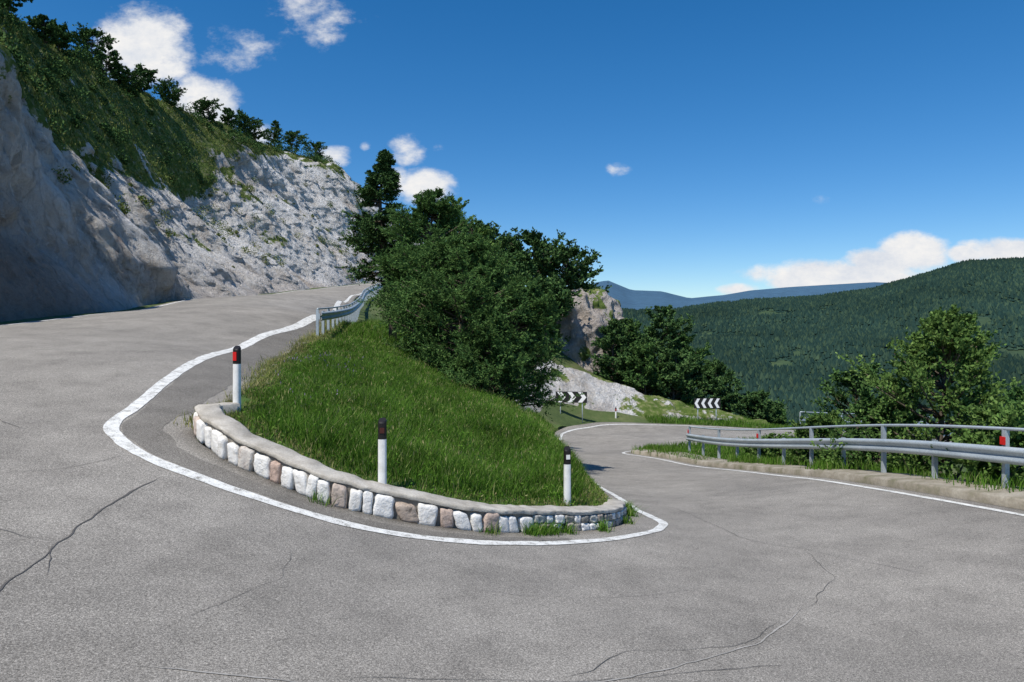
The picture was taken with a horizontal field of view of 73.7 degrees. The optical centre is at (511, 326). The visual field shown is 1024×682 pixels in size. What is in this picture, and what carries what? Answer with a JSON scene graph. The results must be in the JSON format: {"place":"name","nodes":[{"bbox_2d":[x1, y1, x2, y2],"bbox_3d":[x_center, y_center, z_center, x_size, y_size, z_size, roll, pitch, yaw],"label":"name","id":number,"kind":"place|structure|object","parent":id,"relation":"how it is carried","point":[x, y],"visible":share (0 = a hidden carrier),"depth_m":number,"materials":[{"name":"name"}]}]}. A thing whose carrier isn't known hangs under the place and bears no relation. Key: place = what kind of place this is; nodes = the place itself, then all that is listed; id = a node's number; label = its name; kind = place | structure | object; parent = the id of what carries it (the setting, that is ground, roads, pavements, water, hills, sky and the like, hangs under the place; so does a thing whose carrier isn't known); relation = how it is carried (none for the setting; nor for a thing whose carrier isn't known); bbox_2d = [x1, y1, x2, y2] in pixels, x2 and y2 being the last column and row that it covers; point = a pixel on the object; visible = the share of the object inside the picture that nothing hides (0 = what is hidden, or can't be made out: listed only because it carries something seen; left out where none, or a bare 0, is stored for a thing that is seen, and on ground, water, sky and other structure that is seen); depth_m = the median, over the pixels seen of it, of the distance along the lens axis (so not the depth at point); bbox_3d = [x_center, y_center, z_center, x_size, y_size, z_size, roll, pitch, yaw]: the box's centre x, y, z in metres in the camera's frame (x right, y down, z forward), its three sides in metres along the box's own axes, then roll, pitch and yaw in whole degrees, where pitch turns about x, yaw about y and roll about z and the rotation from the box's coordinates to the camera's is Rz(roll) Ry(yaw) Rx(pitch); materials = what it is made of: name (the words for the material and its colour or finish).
{"place":"outdoors","nodes":[
{"label":"outdoors","id":0,"kind":"place"},
{"bbox_2d":[0,10,419,321],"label":"rocky hillside","id":1,"kind":"structure","parent":0,"point":[81,243],"depth_m":45.37,"materials":[{"name":"stone"}]},
{"bbox_2d":[0,0,33,12],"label":"mountain pine","id":2,"kind":"object","parent":1,"relation":"on","point":[10,6],"visible":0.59,"depth_m":46.19,"materials":[{"name":"green plant"}]},
{"bbox_2d":[22,14,64,45],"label":"mountain pine","id":3,"kind":"object","parent":1,"relation":"on","point":[48,29],"visible":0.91,"depth_m":48.69,"materials":[{"name":"green plant"}]},
{"bbox_2d":[51,18,74,49],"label":"mountain pine","id":4,"kind":"object","parent":1,"relation":"on","point":[67,38],"visible":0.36,"depth_m":51.94,"materials":[{"name":"green plant"}]},
{"bbox_2d":[69,22,118,68],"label":"mountain pine","id":5,"kind":"object","parent":1,"relation":"on","point":[85,34],"visible":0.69,"depth_m":57.64,"materials":[{"name":"green plant"}]},
{"bbox_2d":[94,44,126,79],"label":"mountain pine","id":6,"kind":"object","parent":1,"relation":"on","point":[113,56],"visible":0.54,"depth_m":61.16,"materials":[{"name":"green plant"}]},
{"bbox_2d":[108,63,146,96],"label":"mountain pine","id":7,"kind":"object","parent":1,"relation":"on","point":[134,85],"visible":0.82,"depth_m":62.63,"materials":[{"name":"green plant"}]},
{"bbox_2d":[130,63,157,92],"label":"mountain pine","id":8,"kind":"object","parent":1,"relation":"on","point":[149,75],"visible":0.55,"depth_m":65.80,"materials":[{"name":"green plant"}]},
{"bbox_2d":[151,75,187,106],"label":"mountain pine","id":9,"kind":"object","parent":1,"relation":"on","point":[162,89],"visible":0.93,"depth_m":71.57,"materials":[{"name":"green plant"}]},
{"bbox_2d":[0,0,354,246],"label":"hillside grass","id":10,"kind":"structure","parent":1,"relation":"on","point":[31,51],"depth_m":53.55,"materials":[{"name":"green plant"}]},
{"bbox_2d":[16,31,359,267],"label":"cliff shrubs","id":11,"kind":"object","parent":1,"relation":"on","point":[148,202],"visible":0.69,"depth_m":65.45,"materials":[{"name":"green plant"}]},
{"bbox_2d":[189,97,223,122],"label":"mountain pine","id":12,"kind":"object","parent":1,"relation":"on","point":[203,106],"visible":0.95,"depth_m":79.54,"materials":[{"name":"green plant"}]},
{"bbox_2d":[219,107,239,125],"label":"mountain pine","id":13,"kind":"object","parent":1,"relation":"on","point":[229,113],"visible":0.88,"depth_m":84.63,"materials":[{"name":"green plant"}]},
{"bbox_2d":[234,108,261,133],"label":"mountain pine","id":14,"kind":"object","parent":1,"relation":"on","point":[243,117],"visible":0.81,"depth_m":88.45,"materials":[{"name":"green plant"}]},
{"bbox_2d":[246,119,269,143],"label":"mountain pine","id":15,"kind":"object","parent":1,"relation":"on","point":[258,132],"visible":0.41,"depth_m":92.75,"materials":[{"name":"green plant"}]},
{"bbox_2d":[262,120,283,145],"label":"mountain pine","id":16,"kind":"object","parent":1,"relation":"on","point":[276,128],"visible":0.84,"depth_m":97.57,"materials":[{"name":"green plant"}]},
{"bbox_2d":[278,130,308,152],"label":"mountain pine","id":17,"kind":"object","parent":1,"relation":"on","point":[291,137],"visible":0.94,"depth_m":101.70,"materials":[{"name":"green plant"}]},
{"bbox_2d":[301,140,327,156],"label":"mountain pine","id":18,"kind":"object","parent":1,"relation":"on","point":[317,146],"visible":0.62,"depth_m":107.74,"materials":[{"name":"green plant"}]},
{"bbox_2d":[0,281,1018,479],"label":"ground","id":19,"kind":"structure","parent":0,"point":[567,416],"depth_m":46.57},
{"bbox_2d":[173,316,340,429],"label":"shoulder weeds","id":20,"kind":"object","parent":19,"relation":"on","point":[263,374],"visible":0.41,"depth_m":15.12,"materials":[{"name":"green plant"}]},
{"bbox_2d":[316,283,382,335],"bbox_3d":[-9.445,-1.819,43.977,0.795,4.977,42.479,0,0,-8],"label":"guardrail","id":21,"kind":"object","parent":19,"relation":"on","point":[349,312],"visible":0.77,"depth_m":27.92,"materials":[{"name":"metal"}]},
{"bbox_2d":[333,149,414,341],"bbox_3d":[-5.029,-3.076,26.863,3.605,8.022,3.464,0,0,0],"label":"spruce tree","id":22,"kind":"object","parent":19,"relation":"on","point":[384,174],"visible":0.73,"depth_m":26.48,"materials":[{"name":"green plant"}]},
{"bbox_2d":[378,418,386,483],"bbox_3d":[-1.700,1.783,8.945,0.114,1.173,0.114,0,0,0],"label":"delineator post","id":23,"kind":"object","parent":19,"relation":"on","point":[382,450],"visible":0.78,"depth_m":8.90,"materials":[{"name":"white plastic"}]},
{"bbox_2d":[198,415,603,531],"bbox_3d":[-0.695,2.414,10.481,7.469,2.459,2.908,0,0,-25],"label":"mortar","id":24,"kind":"object","parent":19,"relation":"on","point":[397,499],"visible":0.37,"depth_m":8.81,"materials":[{"name":"grey concrete"}]},
{"bbox_2d":[194,402,625,514],"bbox_3d":[-0.685,2.404,10.506,7.571,2.577,3.051,0,0,-26],"label":"coping","id":25,"kind":"object","parent":24,"relation":"on","point":[215,416],"visible":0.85,"depth_m":9.00,"materials":[{"name":"concrete"}]},
{"bbox_2d":[193,412,626,532],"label":"painted stones","id":26,"kind":"object","parent":24,"relation":"in","point":[245,457],"visible":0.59,"depth_m":8.80,"materials":[{"name":"white stone"}]},
{"bbox_2d":[395,502,626,530],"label":"bare stones","id":27,"kind":"object","parent":24,"relation":"in","point":[406,512],"visible":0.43,"depth_m":9.90,"materials":[{"name":"beige stone"}]},
{"bbox_2d":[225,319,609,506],"bbox_3d":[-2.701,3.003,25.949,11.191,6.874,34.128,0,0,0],"label":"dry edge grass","id":28,"kind":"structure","parent":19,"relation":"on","point":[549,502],"depth_m":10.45,"materials":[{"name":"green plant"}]},
{"bbox_2d":[225,316,611,506],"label":"grass island","id":29,"kind":"structure","parent":19,"relation":"on","point":[243,398],"depth_m":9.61,"materials":[{"name":"green plant"}]},
{"bbox_2d":[233,346,240,408],"bbox_3d":[-4.150,0.858,10.294,0.116,1.144,0.118,0,0,0],"label":"delineator post","id":30,"kind":"object","parent":29,"relation":"on","point":[236,374],"visible":0.81,"depth_m":10.26,"materials":[{"name":"white plastic"}]},
{"bbox_2d":[275,352,361,397],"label":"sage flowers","id":31,"kind":"object","parent":29,"relation":"on","point":[324,360],"visible":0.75,"depth_m":15.50,"materials":[{"name":"purple plant"}]},
{"bbox_2d":[224,316,607,505],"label":"weeds","id":32,"kind":"object","parent":29,"relation":"on","point":[284,371],"visible":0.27,"depth_m":11.94,"materials":[{"name":"green plant"}]},
{"bbox_2d":[263,317,582,485],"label":"grass seed heads","id":33,"kind":"object","parent":29,"relation":"on","point":[418,407],"depth_m":13.32,"materials":[{"name":"green plant"}]},
{"bbox_2d":[354,186,506,356],"bbox_3d":[-2.734,-1.572,24.230,5.539,6.909,5.448,0,0,-14],"label":"broadleaf tree","id":34,"kind":"object","parent":19,"relation":"on","point":[417,226],"visible":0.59,"depth_m":23.96,"materials":[{"name":"green plant"}]},
{"bbox_2d":[430,197,477,332],"bbox_3d":[-2.027,-1.215,25.862,2.060,7.535,2.674,0,0,0],"label":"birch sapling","id":35,"kind":"object","parent":19,"relation":"on","point":[459,200],"visible":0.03,"depth_m":25.88,"materials":[{"name":"green plant"}]},
{"bbox_2d":[371,227,544,393],"bbox_3d":[-1.776,-0.286,21.347,5.713,5.650,5.717,0,0,0],"label":"broadleaf tree","id":36,"kind":"object","parent":19,"relation":"on","point":[481,268],"visible":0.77,"depth_m":20.79,"materials":[{"name":"green plant"}]},
{"bbox_2d":[448,219,500,239],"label":"mountain pine","id":37,"kind":"object","parent":19,"relation":"on","point":[480,223],"visible":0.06,"depth_m":65.53,"materials":[{"name":"green plant"}]},
{"bbox_2d":[430,303,538,406],"bbox_3d":[-0.765,1.035,19.884,3.189,3.488,3.777,0,0,0],"label":"broadleaf tree","id":38,"kind":"object","parent":19,"relation":"on","point":[503,361],"visible":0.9,"depth_m":19.20,"materials":[{"name":"green plant"}]},
{"bbox_2d":[474,225,501,297],"bbox_3d":[-1.014,-0.317,27.076,2.395,7.327,2.247,0,0,0],"label":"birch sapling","id":39,"kind":"object","parent":19,"relation":"on","point":[486,231],"visible":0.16,"depth_m":26.62,"materials":[{"name":"green plant"}]},
{"bbox_2d":[488,230,533,265],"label":"mountain pine","id":40,"kind":"object","parent":19,"relation":"on","point":[493,237],"visible":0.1,"depth_m":60.06,"materials":[{"name":"green plant"}]},
{"bbox_2d":[447,275,583,420],"bbox_3d":[0.026,0.936,22.420,4.360,5.359,4.605,0,0,0],"label":"broadleaf tree","id":41,"kind":"object","parent":19,"relation":"on","point":[539,316],"visible":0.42,"depth_m":22.23,"materials":[{"name":"broad leaves"},{"name":"bark"}]},
{"bbox_2d":[500,261,542,307],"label":"mountain pine","id":42,"kind":"object","parent":19,"relation":"on","point":[524,271],"visible":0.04,"depth_m":53.61,"materials":[{"name":"green plant"}]},
{"bbox_2d":[503,318,547,400],"bbox_3d":[-0.601,1.204,31.139,4.880,6.281,4.587,0,0,0],"label":"pine tree","id":43,"kind":"object","parent":19,"relation":"on","point":[510,319],"depth_m":30.07,"materials":[{"name":"green plant"}]},
{"bbox_2d":[524,272,583,340],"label":"mountain pine","id":44,"kind":"object","parent":19,"relation":"on","point":[565,298],"visible":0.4,"depth_m":56.02,"materials":[{"name":"green plant"}]},
{"bbox_2d":[564,446,570,504],"bbox_3d":[0.870,2.458,10.744,0.116,1.144,0.117,0,0,0],"label":"delineator post","id":45,"kind":"object","parent":19,"relation":"on","point":[567,472],"visible":0.73,"depth_m":10.70,"materials":[{"name":"white plastic"}]},
{"bbox_2d":[556,391,586,422],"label":"chevron sign","id":46,"kind":"object","parent":19,"relation":"on","point":[582,399],"visible":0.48,"depth_m":45.96,"materials":[{"name":"metal"}]},
{"bbox_2d":[543,287,623,372],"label":"rock outcrop","id":47,"kind":"object","parent":19,"relation":"on","point":[587,316],"visible":0.3,"depth_m":58.27,"materials":[{"name":"stone"}]},
{"bbox_2d":[495,226,579,287],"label":"broadleaf tree","id":48,"kind":"object","parent":47,"relation":"on","point":[532,238],"visible":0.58,"depth_m":58.74,"materials":[{"name":"broad green leaves"},{"name":"bark"}]},
{"bbox_2d":[531,245,603,293],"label":"broadleaf tree","id":49,"kind":"object","parent":47,"relation":"on","point":[577,275],"visible":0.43,"depth_m":61.20,"materials":[{"name":"broad green leaves"},{"name":"bark"}]},
{"bbox_2d":[567,284,611,292],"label":"mountain pine","id":50,"kind":"object","parent":19,"relation":"on","point":[605,289],"visible":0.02,"depth_m":65.80,"materials":[{"name":"green plant"}]},
{"bbox_2d":[587,318,635,384],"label":"pine tree","id":51,"kind":"object","parent":19,"relation":"on","point":[613,330],"visible":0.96,"depth_m":55.47,"materials":[{"name":"green plant"}]},
{"bbox_2d":[591,317,657,377],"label":"pine tree","id":52,"kind":"object","parent":19,"relation":"on","point":[630,325],"visible":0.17,"depth_m":57.68,"materials":[{"name":"green plant"}]},
{"bbox_2d":[614,339,669,394],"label":"pine tree","id":53,"kind":"object","parent":19,"relation":"on","point":[634,376],"visible":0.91,"depth_m":54.00,"materials":[{"name":"green plant"}]},
{"bbox_2d":[515,361,770,424],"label":"chalk bank","id":54,"kind":"structure","parent":19,"relation":"on","point":[603,394],"depth_m":50.01,"materials":[{"name":"stone"}]},
{"bbox_2d":[619,304,694,396],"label":"broadleaf tree","id":55,"kind":"object","parent":19,"relation":"on","point":[663,337],"visible":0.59,"depth_m":56.29,"materials":[{"name":"green plant"}]},
{"bbox_2d":[645,346,716,404],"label":"broadleaf tree","id":56,"kind":"object","parent":19,"relation":"on","point":[677,366],"visible":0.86,"depth_m":53.88,"materials":[{"name":"green plant"}]},
{"bbox_2d":[654,331,721,405],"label":"pine tree","id":57,"kind":"object","parent":19,"relation":"on","point":[687,341],"visible":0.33,"depth_m":56.83,"materials":[{"name":"green plant"}]},
{"bbox_2d":[694,398,719,419],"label":"chevron sign","id":58,"kind":"object","parent":19,"relation":"on","point":[706,402],"visible":0.76,"depth_m":48.58,"materials":[{"name":"metal"}]},
{"bbox_2d":[689,358,748,412],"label":"pine tree","id":59,"kind":"object","parent":19,"relation":"on","point":[727,396],"visible":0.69,"depth_m":55.04,"materials":[{"name":"green plant"}]},
{"bbox_2d":[729,389,786,423],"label":"pine tree","id":60,"kind":"object","parent":19,"relation":"on","point":[758,407],"visible":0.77,"depth_m":54.41,"materials":[{"name":"green plant"}]},
{"bbox_2d":[740,431,806,458],"bbox_3d":[9.547,5.175,24.925,2.496,2.618,2.307,0,0,-23],"label":"shrub","id":61,"kind":"object","parent":19,"relation":"on","point":[767,451],"visible":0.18,"depth_m":24.89,"materials":[{"name":"green plant"}]},
{"bbox_2d":[769,405,791,425],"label":"pine tree","id":62,"kind":"object","parent":19,"relation":"on","point":[783,419],"visible":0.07,"depth_m":56.26,"materials":[{"name":"green plant"}]},
{"bbox_2d":[631,402,948,477],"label":"roadside grass","id":63,"kind":"structure","parent":19,"relation":"on","point":[712,448],"depth_m":47.51,"materials":[{"name":"green plant"}]},
{"bbox_2d":[777,410,847,464],"bbox_3d":[9.821,4.346,22.119,2.354,3.304,2.787,0,0,26],"label":"shrub","id":64,"kind":"object","parent":19,"relation":"on","point":[828,419],"visible":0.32,"depth_m":21.79,"materials":[{"name":"green plant"}]},
{"bbox_2d":[632,449,1023,509],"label":"road verge","id":65,"kind":"structure","parent":19,"relation":"on","point":[999,497],"depth_m":14.52,"materials":[{"name":"beige gravel"}]},
{"bbox_2d":[644,443,1023,492],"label":"verge grass","id":66,"kind":"structure","parent":65,"relation":"on","point":[825,464],"depth_m":17.27,"materials":[{"name":"green plant"}]},
{"bbox_2d":[686,424,1023,487],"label":"guardrail","id":67,"kind":"object","parent":65,"relation":"on","point":[1005,454],"visible":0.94,"depth_m":15.43,"materials":[{"name":"metal"}]},
{"bbox_2d":[802,362,929,466],"bbox_3d":[12.451,4.304,23.878,4.201,6.204,4.416,0,0,0],"label":"shrub","id":68,"kind":"object","parent":19,"relation":"on","point":[851,386],"visible":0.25,"depth_m":23.68,"materials":[{"name":"leaves"},{"name":"bark"}]},
{"bbox_2d":[799,411,944,426],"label":"guardrail","id":69,"kind":"object","parent":19,"relation":"on","point":[803,419],"visible":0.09,"depth_m":50.00,"materials":[{"name":"metal"}]},
{"bbox_2d":[813,387,950,469],"bbox_3d":[10.170,3.642,18.931,3.006,3.908,3.085,0,0,-29],"label":"shrub","id":70,"kind":"object","parent":19,"relation":"on","point":[867,400],"visible":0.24,"depth_m":18.85,"materials":[{"name":"green plant"}]},
{"bbox_2d":[809,304,1023,479],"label":"tree","id":71,"kind":"object","parent":19,"relation":"on","point":[955,348],"visible":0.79,"depth_m":17.23,"materials":[{"name":"green plant"}]},
{"bbox_2d":[930,396,1023,484],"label":"shrub","id":72,"kind":"object","parent":19,"relation":"on","point":[1007,416],"visible":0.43,"depth_m":13.27,"materials":[{"name":"green plant"}]},
{"bbox_2d":[1004,379,1023,477],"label":"shrub","id":73,"kind":"object","parent":19,"relation":"on","point":[1015,394],"visible":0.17,"depth_m":16.91,"materials":[{"name":"green plant"}]},
{"bbox_2d":[0,283,1023,681],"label":"road","id":74,"kind":"structure","parent":0,"point":[124,587],"depth_m":7.00,"materials":[{"name":"grey asphalt"}]},
{"bbox_2d":[0,476,161,589],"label":"road crack","id":75,"kind":"object","parent":74,"relation":"on","point":[73,530],"visible":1,"depth_m":6.40,"materials":[{"name":"grey asphalt"}]},
{"bbox_2d":[0,283,369,325],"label":"road edge line","id":76,"kind":"object","parent":74,"relation":"on","point":[143,309],"visible":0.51,"depth_m":28.59,"materials":[{"name":"paint"}]},
{"bbox_2d":[181,551,290,619],"bbox_3d":[-2.258,2.230,5.989,0.286,0.093,2.014,0,0,7],"label":"road crack","id":77,"kind":"object","parent":74,"relation":"on","point":[240,594],"visible":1,"depth_m":5.67,"materials":[{"name":"grey asphalt"}]},
{"bbox_2d":[122,318,570,540],"bbox_3d":[-6.085,1.262,18.519,5.752,3.332,22.766,0,0,-23],"label":"asphalt patch","id":78,"kind":"object","parent":74,"relation":"on","point":[197,384],"visible":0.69,"depth_m":10.08,"materials":[{"name":"grey asphalt"}]},
{"bbox_2d":[103,293,784,544],"bbox_3d":[15.516,2.381,43.966,59.017,14.222,72.070,0,0,0],"label":"road edge line","id":79,"kind":"object","parent":74,"relation":"on","point":[112,430],"visible":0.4,"depth_m":9.09,"materials":[{"name":"paint"}]},
{"bbox_2d":[150,607,801,681],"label":"road seam","id":80,"kind":"object","parent":74,"relation":"on","point":[777,628],"visible":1,"depth_m":5.08,"materials":[{"name":"black asphalt"}]},
{"bbox_2d":[308,490,644,537],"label":"kerb weeds","id":81,"kind":"object","parent":74,"relation":"on","point":[534,530],"visible":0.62,"depth_m":9.57,"materials":[{"name":"green plant"}]},
{"bbox_2d":[343,665,769,680],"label":"road crack","id":82,"kind":"object","parent":74,"relation":"on","point":[609,678],"visible":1,"depth_m":5.07,"materials":[{"name":"grey asphalt"}]},
{"bbox_2d":[564,622,776,676],"bbox_3d":[1.449,2.686,5.752,2.845,0.304,0.261,0,0,-32],"label":"road crack","id":83,"kind":"object","parent":74,"relation":"on","point":[686,649],"visible":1,"depth_m":5.76,"materials":[{"name":"grey asphalt"}]},
{"bbox_2d":[668,506,914,571],"bbox_3d":[3.689,3.293,10.877,0.824,0.769,6.273,0,0,-17],"label":"road crack","id":84,"kind":"object","parent":74,"relation":"on","point":[786,546],"visible":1,"depth_m":9.79,"materials":[{"name":"grey asphalt"}]},
{"bbox_2d":[622,451,1023,515],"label":"road edge line","id":85,"kind":"object","parent":74,"relation":"on","point":[999,510],"visible":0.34,"depth_m":13.52,"materials":[{"name":"paint"}]},
{"bbox_2d":[12,0,1023,297],"label":"sky","id":86,"kind":"structure","parent":0,"point":[704,148],"materials":[{"name":"blue"}]},
{"bbox_2d":[594,281,883,309],"bbox_3d":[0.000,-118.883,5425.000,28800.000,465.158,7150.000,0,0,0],"label":"distant mountains","id":87,"kind":"structure","parent":0,"point":[632,299],"depth_m":4620.80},
{"bbox_2d":[702,286,1023,383],"bbox_3d":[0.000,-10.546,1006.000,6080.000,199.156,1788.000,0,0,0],"label":"valley hills","id":88,"kind":"structure","parent":0,"point":[983,320],"depth_m":678.33,"materials":[{"name":"green plant"}]},
{"bbox_2d":[622,257,1023,430],"bbox_3d":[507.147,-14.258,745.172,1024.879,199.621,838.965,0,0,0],"label":"forest","id":89,"kind":"object","parent":88,"relation":"on","point":[866,323],"visible":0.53,"depth_m":804.05,"materials":[{"name":"green plant"}]}
]}

